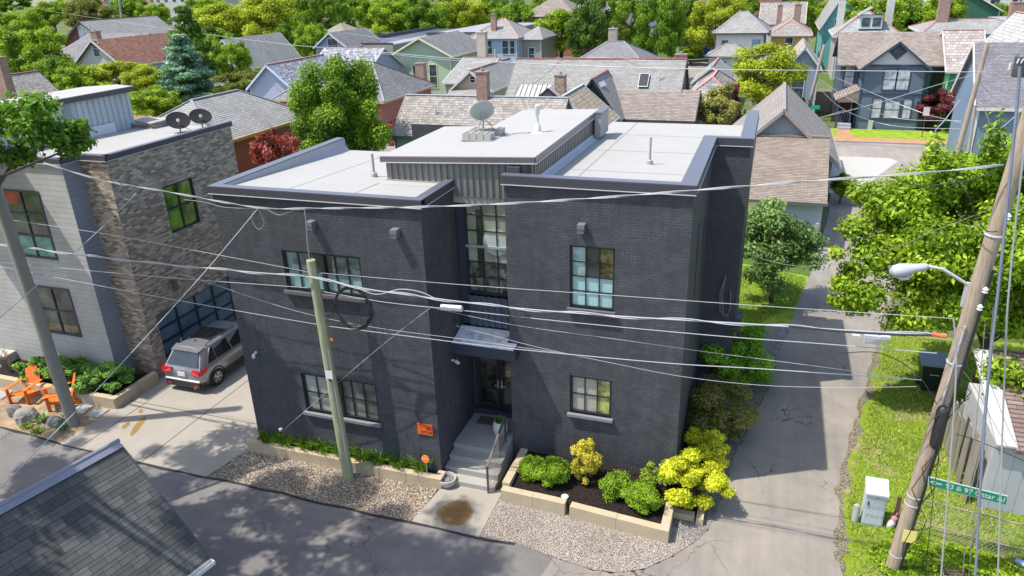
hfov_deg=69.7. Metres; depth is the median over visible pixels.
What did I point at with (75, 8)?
tree
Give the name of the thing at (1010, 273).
guy wire
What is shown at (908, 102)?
window
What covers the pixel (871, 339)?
junction box
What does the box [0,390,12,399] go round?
stepping stone
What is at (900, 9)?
tree
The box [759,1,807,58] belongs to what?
house
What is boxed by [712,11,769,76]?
house
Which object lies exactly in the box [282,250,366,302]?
window
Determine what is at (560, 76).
house
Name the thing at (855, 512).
marker post
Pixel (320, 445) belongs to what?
grass tuft
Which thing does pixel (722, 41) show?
window
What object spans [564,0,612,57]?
tree
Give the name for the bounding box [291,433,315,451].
grass tuft
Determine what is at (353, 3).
tree
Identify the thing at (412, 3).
tree
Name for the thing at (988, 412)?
overhead cable
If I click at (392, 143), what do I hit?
tree
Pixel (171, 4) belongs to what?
apartment building
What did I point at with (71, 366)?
hydrangea
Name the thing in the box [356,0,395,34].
tree
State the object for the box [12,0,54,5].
sky
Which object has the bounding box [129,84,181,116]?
tree
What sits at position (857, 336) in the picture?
junction box
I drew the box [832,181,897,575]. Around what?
alley shoulder
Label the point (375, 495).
pebble bed
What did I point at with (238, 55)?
tree
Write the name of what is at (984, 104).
overhead cable
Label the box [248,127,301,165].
tree
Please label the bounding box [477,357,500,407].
door leaf
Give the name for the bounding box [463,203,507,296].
stair window
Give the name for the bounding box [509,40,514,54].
window
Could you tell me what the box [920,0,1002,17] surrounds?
house
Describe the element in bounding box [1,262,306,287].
overhead cable
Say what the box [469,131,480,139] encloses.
concrete block
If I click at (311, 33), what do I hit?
tree
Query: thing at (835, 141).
kerb
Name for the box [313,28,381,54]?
house
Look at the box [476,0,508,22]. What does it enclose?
tree
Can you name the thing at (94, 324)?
modern house
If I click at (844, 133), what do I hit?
brick path
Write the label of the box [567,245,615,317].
window
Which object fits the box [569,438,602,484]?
golden shrub
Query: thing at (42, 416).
striped plant
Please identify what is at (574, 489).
mulch bed
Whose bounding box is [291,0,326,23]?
tree
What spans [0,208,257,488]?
overhead cable
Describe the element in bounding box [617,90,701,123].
garage
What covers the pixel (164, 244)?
overhead cable
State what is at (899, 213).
maple tree
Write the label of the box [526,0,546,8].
tree
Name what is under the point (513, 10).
tree
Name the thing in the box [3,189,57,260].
window
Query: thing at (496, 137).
ballast tray
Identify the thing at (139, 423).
driveway stains
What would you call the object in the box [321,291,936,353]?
overhead cable
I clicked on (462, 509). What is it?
walkway
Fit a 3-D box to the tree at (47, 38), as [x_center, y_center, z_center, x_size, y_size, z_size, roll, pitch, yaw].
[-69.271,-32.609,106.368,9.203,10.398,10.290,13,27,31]
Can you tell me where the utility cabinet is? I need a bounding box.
[860,476,888,527]
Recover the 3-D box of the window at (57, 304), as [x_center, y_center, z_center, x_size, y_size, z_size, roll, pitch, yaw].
[-17.688,0.881,28.573,1.950,2.050,0.070,6,24,18]
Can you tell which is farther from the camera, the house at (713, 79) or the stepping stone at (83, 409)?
the house at (713, 79)
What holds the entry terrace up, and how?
on the front yard at (37, 402)
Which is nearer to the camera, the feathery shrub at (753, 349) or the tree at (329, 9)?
the feathery shrub at (753, 349)
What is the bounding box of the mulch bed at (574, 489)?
[511,385,713,523]
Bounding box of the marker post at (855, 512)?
[851,503,860,522]
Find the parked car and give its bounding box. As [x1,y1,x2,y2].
[162,320,243,389]
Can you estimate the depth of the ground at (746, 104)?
72.09 m
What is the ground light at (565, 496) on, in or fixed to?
on the mulch bed at (574, 489)
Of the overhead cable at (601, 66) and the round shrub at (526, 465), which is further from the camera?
the overhead cable at (601, 66)
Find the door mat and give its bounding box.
[476,415,494,425]
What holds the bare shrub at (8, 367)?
on the shrub bed at (6, 372)
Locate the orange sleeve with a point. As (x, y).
(940, 335)
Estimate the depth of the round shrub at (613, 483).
21.01 m
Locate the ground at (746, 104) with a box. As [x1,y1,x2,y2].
[2,0,1023,573]
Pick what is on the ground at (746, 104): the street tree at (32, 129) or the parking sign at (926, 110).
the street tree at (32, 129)
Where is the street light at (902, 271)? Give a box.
[889,263,969,306]
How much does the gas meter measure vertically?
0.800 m
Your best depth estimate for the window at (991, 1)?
156.31 m
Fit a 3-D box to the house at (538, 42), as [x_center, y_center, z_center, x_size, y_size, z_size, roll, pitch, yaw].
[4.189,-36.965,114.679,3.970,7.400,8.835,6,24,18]
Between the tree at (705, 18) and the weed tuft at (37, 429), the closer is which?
the weed tuft at (37, 429)
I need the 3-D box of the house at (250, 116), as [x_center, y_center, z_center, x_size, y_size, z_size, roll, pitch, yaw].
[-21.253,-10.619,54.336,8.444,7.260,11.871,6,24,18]
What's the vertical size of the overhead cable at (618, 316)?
0.575 m
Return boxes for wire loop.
[994,55,1014,69]
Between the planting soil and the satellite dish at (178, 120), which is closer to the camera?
the planting soil
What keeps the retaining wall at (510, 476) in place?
on the ground at (746, 104)
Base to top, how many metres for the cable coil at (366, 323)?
1.337 m
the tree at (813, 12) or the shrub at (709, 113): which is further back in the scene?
the tree at (813, 12)
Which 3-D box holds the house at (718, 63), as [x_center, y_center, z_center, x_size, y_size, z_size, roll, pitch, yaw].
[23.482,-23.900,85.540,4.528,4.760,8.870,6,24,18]
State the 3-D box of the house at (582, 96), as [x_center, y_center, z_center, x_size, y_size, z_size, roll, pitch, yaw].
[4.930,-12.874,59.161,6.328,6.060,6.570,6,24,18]
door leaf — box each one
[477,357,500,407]
[499,360,511,409]
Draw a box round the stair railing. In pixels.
[486,416,506,492]
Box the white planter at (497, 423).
[493,414,507,437]
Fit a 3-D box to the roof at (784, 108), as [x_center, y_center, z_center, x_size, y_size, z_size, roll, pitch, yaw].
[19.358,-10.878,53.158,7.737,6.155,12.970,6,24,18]
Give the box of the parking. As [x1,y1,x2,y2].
[688,62,707,81]
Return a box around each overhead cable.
[0,193,135,317]
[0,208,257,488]
[0,244,309,277]
[0,266,316,324]
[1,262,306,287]
[13,220,306,271]
[20,6,985,72]
[44,163,1003,209]
[180,274,558,352]
[184,199,255,208]
[285,306,432,428]
[304,209,309,259]
[310,276,931,333]
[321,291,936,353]
[324,273,951,318]
[326,29,497,38]
[328,326,920,379]
[329,279,433,297]
[351,49,811,62]
[435,308,907,378]
[458,326,916,387]
[742,208,992,265]
[788,325,934,336]
[818,87,952,128]
[819,79,959,120]
[821,71,985,117]
[823,72,960,122]
[840,351,936,404]
[891,169,998,185]
[934,100,959,141]
[947,353,1023,468]
[952,176,997,231]
[956,434,1023,460]
[962,327,1023,453]
[982,55,1022,128]
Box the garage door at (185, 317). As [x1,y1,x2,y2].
[156,276,235,359]
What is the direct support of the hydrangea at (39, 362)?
on the shrub bed at (6, 372)
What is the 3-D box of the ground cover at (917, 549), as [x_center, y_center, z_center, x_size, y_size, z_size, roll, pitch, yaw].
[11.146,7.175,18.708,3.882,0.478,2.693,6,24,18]
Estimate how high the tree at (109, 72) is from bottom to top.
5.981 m
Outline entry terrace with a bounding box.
[0,348,17,367]
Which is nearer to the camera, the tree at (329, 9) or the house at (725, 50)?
the house at (725, 50)
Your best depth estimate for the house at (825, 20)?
114.15 m
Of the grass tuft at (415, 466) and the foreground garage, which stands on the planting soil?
the grass tuft at (415, 466)
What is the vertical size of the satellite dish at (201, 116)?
0.752 m
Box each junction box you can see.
[852,334,859,338]
[862,329,881,344]
[882,335,890,344]
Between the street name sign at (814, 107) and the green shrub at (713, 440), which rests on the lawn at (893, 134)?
the street name sign at (814, 107)
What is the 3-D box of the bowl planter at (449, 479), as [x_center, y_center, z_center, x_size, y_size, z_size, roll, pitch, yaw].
[-1.985,5.904,22.505,0.600,0.270,0.600,6,24,18]
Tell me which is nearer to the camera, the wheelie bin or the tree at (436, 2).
the wheelie bin
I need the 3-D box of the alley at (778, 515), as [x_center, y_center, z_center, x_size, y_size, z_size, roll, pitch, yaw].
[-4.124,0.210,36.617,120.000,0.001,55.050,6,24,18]
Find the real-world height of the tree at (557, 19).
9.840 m
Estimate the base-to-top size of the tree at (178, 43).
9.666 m
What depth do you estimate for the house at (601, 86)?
62.69 m
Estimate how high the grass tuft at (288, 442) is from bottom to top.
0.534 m
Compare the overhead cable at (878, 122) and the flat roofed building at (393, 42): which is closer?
the overhead cable at (878, 122)
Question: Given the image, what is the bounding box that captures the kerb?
[134,117,945,145]
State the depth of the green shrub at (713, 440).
22.42 m
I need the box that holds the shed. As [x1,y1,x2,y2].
[944,348,1023,515]
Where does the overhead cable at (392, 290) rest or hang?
attached to the utility pole at (338, 421)
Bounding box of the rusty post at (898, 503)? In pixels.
[894,496,901,526]
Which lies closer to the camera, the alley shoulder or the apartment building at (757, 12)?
the alley shoulder
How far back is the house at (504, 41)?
110.49 m
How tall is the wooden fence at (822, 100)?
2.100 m
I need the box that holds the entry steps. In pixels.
[445,412,513,491]
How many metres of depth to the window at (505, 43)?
110.10 m
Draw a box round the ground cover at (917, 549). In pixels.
[867,525,1023,575]
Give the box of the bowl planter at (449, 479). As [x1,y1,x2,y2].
[439,471,456,487]
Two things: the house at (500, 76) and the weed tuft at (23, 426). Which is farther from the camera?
the house at (500, 76)
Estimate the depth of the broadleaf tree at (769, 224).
32.48 m
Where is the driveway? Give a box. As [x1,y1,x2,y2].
[61,360,258,476]
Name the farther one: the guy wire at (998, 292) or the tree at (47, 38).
the tree at (47, 38)
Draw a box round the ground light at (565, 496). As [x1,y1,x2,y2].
[561,494,568,498]
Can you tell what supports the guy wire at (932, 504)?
attached to the verge
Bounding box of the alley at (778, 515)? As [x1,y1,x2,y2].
[540,181,892,575]
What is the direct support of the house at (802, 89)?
on the ground at (746, 104)
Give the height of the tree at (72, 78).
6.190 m
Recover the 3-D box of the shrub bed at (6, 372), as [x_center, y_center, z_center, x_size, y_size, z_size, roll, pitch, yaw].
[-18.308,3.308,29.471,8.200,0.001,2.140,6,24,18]
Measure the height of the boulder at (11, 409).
0.420 m
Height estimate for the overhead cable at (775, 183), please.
2.072 m
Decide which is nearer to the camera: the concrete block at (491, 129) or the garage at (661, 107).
the concrete block at (491, 129)
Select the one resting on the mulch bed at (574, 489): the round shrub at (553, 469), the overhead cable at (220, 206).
the round shrub at (553, 469)
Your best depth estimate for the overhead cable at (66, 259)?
19.21 m
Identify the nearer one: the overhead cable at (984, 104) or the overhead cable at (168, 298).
the overhead cable at (168, 298)
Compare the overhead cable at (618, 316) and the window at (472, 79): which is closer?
the overhead cable at (618, 316)
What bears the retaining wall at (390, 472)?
on the ground at (746, 104)
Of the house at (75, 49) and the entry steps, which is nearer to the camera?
the entry steps
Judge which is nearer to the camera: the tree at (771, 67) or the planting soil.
the planting soil
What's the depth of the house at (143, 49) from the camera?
105.22 m
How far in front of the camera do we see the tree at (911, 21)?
119.73 m
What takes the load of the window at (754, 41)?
in the house at (748, 29)
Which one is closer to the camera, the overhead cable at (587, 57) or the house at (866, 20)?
the overhead cable at (587, 57)
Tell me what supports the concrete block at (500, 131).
on the ballast tray
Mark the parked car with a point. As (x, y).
(210, 354)
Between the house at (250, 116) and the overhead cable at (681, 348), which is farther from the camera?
the house at (250, 116)
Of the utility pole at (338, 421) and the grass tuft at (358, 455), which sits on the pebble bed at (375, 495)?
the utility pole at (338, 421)
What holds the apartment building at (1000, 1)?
on the ground at (746, 104)
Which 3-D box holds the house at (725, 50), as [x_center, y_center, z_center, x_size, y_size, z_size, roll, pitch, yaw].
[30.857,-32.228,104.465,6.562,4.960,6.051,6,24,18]
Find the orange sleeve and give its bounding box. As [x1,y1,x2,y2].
[932,332,946,337]
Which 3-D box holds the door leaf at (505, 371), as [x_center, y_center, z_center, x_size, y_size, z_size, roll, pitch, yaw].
[-0.030,3.150,24.211,0.760,2.030,0.140,6,24,18]
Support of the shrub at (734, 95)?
on the street
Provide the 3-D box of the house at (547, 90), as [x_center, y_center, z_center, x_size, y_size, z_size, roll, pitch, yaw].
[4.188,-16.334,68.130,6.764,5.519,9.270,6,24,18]
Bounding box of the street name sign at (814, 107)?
[810,105,819,111]
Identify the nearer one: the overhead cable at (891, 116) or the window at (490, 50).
the overhead cable at (891, 116)
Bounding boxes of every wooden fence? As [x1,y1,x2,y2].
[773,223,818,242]
[815,91,831,111]
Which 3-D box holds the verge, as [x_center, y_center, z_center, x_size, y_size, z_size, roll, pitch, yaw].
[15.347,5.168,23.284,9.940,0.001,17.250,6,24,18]
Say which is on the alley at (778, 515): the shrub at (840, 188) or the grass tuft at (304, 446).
the shrub at (840, 188)
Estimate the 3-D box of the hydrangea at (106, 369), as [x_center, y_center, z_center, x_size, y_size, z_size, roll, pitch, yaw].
[-15.181,3.296,27.925,1.570,1.139,1.619,6,24,18]
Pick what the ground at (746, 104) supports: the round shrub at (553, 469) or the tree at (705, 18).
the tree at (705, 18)
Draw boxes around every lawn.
[738,264,808,325]
[830,128,948,139]
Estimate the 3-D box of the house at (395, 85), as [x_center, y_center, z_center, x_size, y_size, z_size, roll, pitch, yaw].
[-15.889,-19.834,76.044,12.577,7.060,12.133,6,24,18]
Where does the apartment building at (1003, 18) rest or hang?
on the ground at (746, 104)
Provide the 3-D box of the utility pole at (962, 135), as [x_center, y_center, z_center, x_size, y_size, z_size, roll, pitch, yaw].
[32.047,-12.279,51.657,0.865,9.142,0.400,6,24,18]
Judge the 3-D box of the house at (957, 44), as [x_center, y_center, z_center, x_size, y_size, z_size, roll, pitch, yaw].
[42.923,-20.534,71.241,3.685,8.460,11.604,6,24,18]
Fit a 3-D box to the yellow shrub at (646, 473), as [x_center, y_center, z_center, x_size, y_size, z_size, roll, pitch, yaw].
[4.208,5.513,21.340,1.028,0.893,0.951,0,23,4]
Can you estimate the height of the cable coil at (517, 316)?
0.439 m
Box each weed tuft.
[18,421,33,430]
[28,424,45,434]
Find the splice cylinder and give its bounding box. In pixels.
[440,304,462,311]
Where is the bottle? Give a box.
[886,513,897,527]
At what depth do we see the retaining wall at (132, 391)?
27.98 m
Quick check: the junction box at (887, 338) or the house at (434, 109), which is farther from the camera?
the house at (434, 109)
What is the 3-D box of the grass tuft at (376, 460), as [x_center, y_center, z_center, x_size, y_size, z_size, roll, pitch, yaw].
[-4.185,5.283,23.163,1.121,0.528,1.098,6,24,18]
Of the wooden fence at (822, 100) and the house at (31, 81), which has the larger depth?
the wooden fence at (822, 100)
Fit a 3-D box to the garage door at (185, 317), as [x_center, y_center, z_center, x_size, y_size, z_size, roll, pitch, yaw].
[-13.265,1.403,31.208,0.070,2.530,4.450,6,24,18]
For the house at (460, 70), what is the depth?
87.68 m
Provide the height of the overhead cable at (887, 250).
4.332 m
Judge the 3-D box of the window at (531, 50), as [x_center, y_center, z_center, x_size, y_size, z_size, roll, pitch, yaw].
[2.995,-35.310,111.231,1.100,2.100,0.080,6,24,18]
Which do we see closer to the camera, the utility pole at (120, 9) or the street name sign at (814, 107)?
the street name sign at (814, 107)
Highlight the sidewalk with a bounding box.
[134,114,946,143]
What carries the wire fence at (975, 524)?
on the verge
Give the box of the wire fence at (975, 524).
[916,499,1023,558]
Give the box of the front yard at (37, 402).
[0,387,112,442]
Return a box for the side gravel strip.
[672,324,788,543]
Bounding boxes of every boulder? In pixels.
[7,405,21,417]
[13,406,39,424]
[46,416,64,427]
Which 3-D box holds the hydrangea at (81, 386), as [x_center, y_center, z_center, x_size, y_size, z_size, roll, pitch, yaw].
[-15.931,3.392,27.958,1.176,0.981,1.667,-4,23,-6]
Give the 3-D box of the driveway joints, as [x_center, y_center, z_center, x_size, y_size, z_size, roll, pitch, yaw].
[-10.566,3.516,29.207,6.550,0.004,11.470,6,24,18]
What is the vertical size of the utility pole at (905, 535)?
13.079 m
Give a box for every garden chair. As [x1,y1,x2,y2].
[2,364,42,404]
[41,373,80,411]
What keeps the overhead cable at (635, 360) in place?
attached to the utility pole at (338, 421)
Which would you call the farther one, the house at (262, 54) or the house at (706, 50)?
the house at (706, 50)
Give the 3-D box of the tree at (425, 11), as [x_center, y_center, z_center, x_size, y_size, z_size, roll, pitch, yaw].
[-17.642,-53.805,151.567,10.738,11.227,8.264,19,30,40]
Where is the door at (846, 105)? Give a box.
[841,97,850,115]
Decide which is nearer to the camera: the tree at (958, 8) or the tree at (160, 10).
the tree at (958, 8)
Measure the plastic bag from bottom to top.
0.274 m
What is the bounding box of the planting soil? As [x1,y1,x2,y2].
[260,438,436,473]
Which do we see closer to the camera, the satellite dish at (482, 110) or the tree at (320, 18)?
the satellite dish at (482, 110)
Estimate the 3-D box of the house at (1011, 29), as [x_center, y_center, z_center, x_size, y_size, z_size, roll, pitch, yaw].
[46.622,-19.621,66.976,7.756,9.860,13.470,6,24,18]
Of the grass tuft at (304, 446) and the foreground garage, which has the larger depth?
the grass tuft at (304, 446)
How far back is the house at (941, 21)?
86.57 m
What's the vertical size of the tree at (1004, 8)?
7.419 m
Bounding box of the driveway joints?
[79,363,255,461]
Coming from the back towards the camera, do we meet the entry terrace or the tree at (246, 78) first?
the tree at (246, 78)
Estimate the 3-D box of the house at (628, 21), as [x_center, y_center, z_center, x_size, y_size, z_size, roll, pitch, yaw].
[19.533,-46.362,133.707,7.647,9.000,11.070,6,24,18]
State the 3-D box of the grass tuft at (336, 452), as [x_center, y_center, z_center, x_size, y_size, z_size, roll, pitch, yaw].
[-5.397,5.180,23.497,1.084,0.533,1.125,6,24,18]
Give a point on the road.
(237, 530)
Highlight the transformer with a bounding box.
[1011,52,1023,77]
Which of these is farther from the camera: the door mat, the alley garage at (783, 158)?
the alley garage at (783, 158)
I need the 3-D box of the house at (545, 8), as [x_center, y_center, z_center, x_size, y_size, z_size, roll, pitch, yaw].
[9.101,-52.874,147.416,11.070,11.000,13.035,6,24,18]
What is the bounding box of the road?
[0,428,552,575]
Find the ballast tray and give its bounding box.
[461,134,504,141]
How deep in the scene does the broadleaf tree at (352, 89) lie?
50.76 m
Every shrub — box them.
[0,343,17,371]
[517,454,543,481]
[532,454,570,487]
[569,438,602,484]
[599,469,633,502]
[619,477,664,514]
[639,460,666,489]
[658,447,736,509]
[678,426,730,468]
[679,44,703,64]
[685,374,763,443]
[697,81,742,124]
[699,318,775,386]
[721,82,741,124]
[829,172,857,202]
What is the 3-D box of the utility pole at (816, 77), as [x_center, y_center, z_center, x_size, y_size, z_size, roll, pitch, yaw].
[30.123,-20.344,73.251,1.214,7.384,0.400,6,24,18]
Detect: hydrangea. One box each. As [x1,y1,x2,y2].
[11,356,46,381]
[42,355,88,384]
[71,363,108,394]
[88,361,134,391]
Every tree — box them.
[0,0,33,12]
[0,7,50,69]
[0,26,73,72]
[0,87,97,185]
[20,53,82,88]
[28,0,68,32]
[51,64,103,90]
[61,0,119,32]
[83,60,156,88]
[109,0,147,17]
[120,66,167,96]
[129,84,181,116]
[133,2,171,25]
[146,34,216,115]
[155,5,223,97]
[181,0,225,18]
[191,2,254,37]
[192,23,234,58]
[208,39,253,82]
[208,66,262,94]
[238,0,301,36]
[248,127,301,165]
[267,21,302,56]
[286,52,392,150]
[289,0,366,30]
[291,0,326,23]
[293,21,328,56]
[328,0,360,20]
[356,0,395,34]
[366,0,419,33]
[387,119,394,146]
[392,0,430,23]
[403,0,448,29]
[433,0,469,22]
[437,0,490,28]
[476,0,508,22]
[490,0,537,21]
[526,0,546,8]
[533,8,587,57]
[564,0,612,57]
[597,0,650,43]
[631,0,689,57]
[673,0,701,46]
[681,0,749,53]
[730,0,759,16]
[730,42,810,104]
[742,195,831,303]
[785,0,821,28]
[810,0,827,37]
[825,108,1023,407]
[844,0,909,31]
[894,0,927,31]
[896,0,923,26]
[913,88,956,130]
[921,0,968,22]
[993,2,1009,15]
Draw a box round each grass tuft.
[252,428,276,443]
[270,432,298,447]
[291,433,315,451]
[304,437,335,454]
[324,442,352,456]
[349,444,373,461]
[368,449,387,465]
[383,453,408,469]
[404,452,434,473]
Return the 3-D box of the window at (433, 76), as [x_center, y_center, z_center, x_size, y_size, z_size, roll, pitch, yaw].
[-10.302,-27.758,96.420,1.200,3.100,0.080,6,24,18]
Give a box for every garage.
[0,438,215,575]
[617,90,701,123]
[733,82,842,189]
[749,134,829,231]
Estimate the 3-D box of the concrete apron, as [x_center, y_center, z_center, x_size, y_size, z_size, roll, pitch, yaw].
[26.158,-8.489,54.830,5.900,0.001,11.800,6,24,18]
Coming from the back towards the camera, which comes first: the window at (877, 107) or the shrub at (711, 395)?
the window at (877, 107)
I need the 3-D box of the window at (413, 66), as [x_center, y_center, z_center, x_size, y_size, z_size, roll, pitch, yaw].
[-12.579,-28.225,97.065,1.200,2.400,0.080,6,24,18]
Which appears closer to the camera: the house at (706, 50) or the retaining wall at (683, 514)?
the retaining wall at (683, 514)
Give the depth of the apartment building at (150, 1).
297.88 m
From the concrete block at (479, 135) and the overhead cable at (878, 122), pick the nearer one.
the concrete block at (479, 135)
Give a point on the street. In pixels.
(903, 154)
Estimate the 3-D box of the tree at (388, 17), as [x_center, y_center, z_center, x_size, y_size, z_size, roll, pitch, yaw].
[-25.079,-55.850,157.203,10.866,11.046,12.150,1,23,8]
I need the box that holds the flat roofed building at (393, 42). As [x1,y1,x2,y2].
[361,16,540,52]
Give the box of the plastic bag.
[1015,557,1023,567]
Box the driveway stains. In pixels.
[122,409,145,435]
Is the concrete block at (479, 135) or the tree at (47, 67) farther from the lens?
the tree at (47, 67)
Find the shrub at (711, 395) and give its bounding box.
[685,374,763,443]
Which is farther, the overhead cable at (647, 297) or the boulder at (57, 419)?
the boulder at (57, 419)
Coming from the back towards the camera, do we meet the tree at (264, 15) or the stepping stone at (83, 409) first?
the tree at (264, 15)
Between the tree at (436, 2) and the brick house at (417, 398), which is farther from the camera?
the tree at (436, 2)
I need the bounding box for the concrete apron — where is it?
[828,156,897,192]
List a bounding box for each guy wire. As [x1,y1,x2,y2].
[924,436,940,575]
[940,317,956,575]
[962,317,985,575]
[968,307,993,575]
[974,66,1021,575]
[997,144,1023,575]
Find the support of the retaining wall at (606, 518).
on the gravel bed at (579, 542)
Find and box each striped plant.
[30,410,48,422]
[47,417,66,430]
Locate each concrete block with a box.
[462,131,472,139]
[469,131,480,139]
[476,131,487,139]
[484,127,494,131]
[484,131,494,139]
[494,127,504,134]
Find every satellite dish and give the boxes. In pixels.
[165,112,190,131]
[189,109,211,126]
[470,101,495,130]
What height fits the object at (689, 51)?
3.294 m
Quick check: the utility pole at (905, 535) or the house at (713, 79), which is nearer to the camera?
the utility pole at (905, 535)
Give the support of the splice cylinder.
hanging from the overhead cable at (653, 330)
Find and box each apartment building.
[63,0,107,16]
[144,0,154,6]
[154,0,238,27]
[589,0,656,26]
[753,0,781,17]
[987,0,1023,14]
[988,16,1006,20]
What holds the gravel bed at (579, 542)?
on the ground at (746, 104)
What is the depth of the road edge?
22.24 m
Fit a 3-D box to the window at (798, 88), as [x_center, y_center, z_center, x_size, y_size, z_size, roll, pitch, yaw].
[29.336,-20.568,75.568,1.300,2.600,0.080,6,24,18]
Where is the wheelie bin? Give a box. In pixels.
[915,350,947,391]
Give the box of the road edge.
[0,426,514,544]
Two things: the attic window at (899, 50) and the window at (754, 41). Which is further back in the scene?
the window at (754, 41)
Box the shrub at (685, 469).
[658,447,736,509]
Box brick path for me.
[835,128,853,136]
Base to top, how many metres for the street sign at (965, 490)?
0.435 m
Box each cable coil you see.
[334,286,372,330]
[505,308,529,323]
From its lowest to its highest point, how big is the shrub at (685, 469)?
1.708 m
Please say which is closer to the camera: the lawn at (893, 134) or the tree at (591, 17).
the lawn at (893, 134)
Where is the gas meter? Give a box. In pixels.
[867,120,872,128]
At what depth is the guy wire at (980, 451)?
15.72 m
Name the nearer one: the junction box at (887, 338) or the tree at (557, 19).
the junction box at (887, 338)
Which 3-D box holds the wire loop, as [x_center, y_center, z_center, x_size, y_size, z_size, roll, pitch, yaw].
[15.017,-6.860,22.367,0.608,0.445,0.025,6,24,18]
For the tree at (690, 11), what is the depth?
124.15 m
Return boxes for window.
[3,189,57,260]
[35,285,81,337]
[77,25,89,38]
[91,40,100,56]
[162,178,199,233]
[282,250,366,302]
[302,373,381,427]
[327,38,337,46]
[412,65,415,75]
[428,64,437,88]
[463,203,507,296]
[469,76,475,82]
[488,40,492,54]
[502,40,508,54]
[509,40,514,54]
[528,47,534,57]
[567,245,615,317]
[567,375,612,422]
[721,40,728,44]
[751,39,760,48]
[784,37,793,49]
[791,78,804,98]
[842,66,855,87]
[869,97,883,118]
[881,69,898,90]
[882,100,901,118]
[889,44,906,59]
[894,69,911,90]
[900,98,913,118]
[990,0,1000,4]
[1017,112,1021,125]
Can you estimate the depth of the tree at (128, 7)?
275.71 m
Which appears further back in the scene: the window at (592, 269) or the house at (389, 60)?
the house at (389, 60)
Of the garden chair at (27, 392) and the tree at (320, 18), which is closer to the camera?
the garden chair at (27, 392)
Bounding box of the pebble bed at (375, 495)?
[208,450,436,520]
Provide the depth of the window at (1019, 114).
52.45 m
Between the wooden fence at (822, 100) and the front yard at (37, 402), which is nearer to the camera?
the front yard at (37, 402)
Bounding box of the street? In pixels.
[134,118,949,180]
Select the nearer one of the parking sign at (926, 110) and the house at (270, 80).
the parking sign at (926, 110)
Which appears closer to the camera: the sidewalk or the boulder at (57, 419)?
the boulder at (57, 419)
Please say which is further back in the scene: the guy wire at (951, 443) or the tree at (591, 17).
the tree at (591, 17)
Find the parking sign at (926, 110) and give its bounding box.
[921,107,929,136]
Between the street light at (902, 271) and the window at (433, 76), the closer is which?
the street light at (902, 271)
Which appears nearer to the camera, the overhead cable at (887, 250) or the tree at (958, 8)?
the overhead cable at (887, 250)
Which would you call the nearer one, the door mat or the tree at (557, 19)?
the door mat
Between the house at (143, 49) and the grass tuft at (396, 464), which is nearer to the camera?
the grass tuft at (396, 464)
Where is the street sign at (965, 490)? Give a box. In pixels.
[928,476,1007,504]
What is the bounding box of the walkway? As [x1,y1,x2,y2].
[412,485,500,536]
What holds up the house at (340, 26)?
on the ground at (746, 104)
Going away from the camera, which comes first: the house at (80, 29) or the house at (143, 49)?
the house at (143, 49)
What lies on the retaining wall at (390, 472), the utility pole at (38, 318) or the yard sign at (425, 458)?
the yard sign at (425, 458)
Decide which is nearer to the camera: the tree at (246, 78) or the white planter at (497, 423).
the white planter at (497, 423)
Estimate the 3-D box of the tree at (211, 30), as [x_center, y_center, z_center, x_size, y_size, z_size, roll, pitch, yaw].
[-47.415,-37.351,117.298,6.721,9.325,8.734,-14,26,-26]
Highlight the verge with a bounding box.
[839,335,1023,575]
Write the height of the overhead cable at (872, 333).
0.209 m
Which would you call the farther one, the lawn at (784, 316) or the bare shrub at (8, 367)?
the lawn at (784, 316)
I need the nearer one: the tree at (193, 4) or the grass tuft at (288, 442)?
the grass tuft at (288, 442)
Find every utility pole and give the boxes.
[0,185,80,427]
[118,0,122,17]
[306,259,353,480]
[807,45,825,105]
[886,107,1023,570]
[955,45,989,153]
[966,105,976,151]
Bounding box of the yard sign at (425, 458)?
[421,455,428,471]
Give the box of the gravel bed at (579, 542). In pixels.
[480,496,691,572]
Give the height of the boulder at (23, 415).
0.500 m
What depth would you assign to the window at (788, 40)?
108.29 m
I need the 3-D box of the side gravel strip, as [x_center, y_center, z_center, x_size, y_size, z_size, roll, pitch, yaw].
[7.873,4.262,26.018,3.650,0.001,14.550,6,24,18]
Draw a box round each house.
[0,56,59,100]
[0,84,238,378]
[60,29,151,62]
[61,15,174,46]
[75,31,206,81]
[158,89,310,173]
[207,104,758,486]
[209,32,301,91]
[246,54,328,101]
[271,60,436,141]
[303,23,380,54]
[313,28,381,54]
[320,47,404,71]
[390,68,572,148]
[392,30,488,94]
[442,30,501,93]
[446,57,513,95]
[470,13,531,61]
[505,51,689,95]
[514,84,570,96]
[520,26,558,57]
[524,0,576,55]
[561,84,619,124]
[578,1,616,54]
[582,26,659,57]
[586,69,624,121]
[604,10,633,25]
[679,0,714,59]
[690,57,735,85]
[692,70,737,123]
[704,43,748,79]
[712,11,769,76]
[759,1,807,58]
[768,2,813,49]
[787,38,822,110]
[814,0,854,66]
[827,0,899,79]
[830,31,943,130]
[908,0,1023,38]
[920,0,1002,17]
[927,29,985,127]
[946,42,1023,161]
[986,11,1023,41]
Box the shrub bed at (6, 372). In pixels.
[0,359,149,394]
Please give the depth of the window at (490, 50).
110.88 m
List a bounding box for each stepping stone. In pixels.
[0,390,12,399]
[76,404,93,414]
[85,407,108,417]
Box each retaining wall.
[0,371,158,408]
[246,434,445,489]
[501,485,673,542]
[502,448,527,486]
[673,408,716,525]

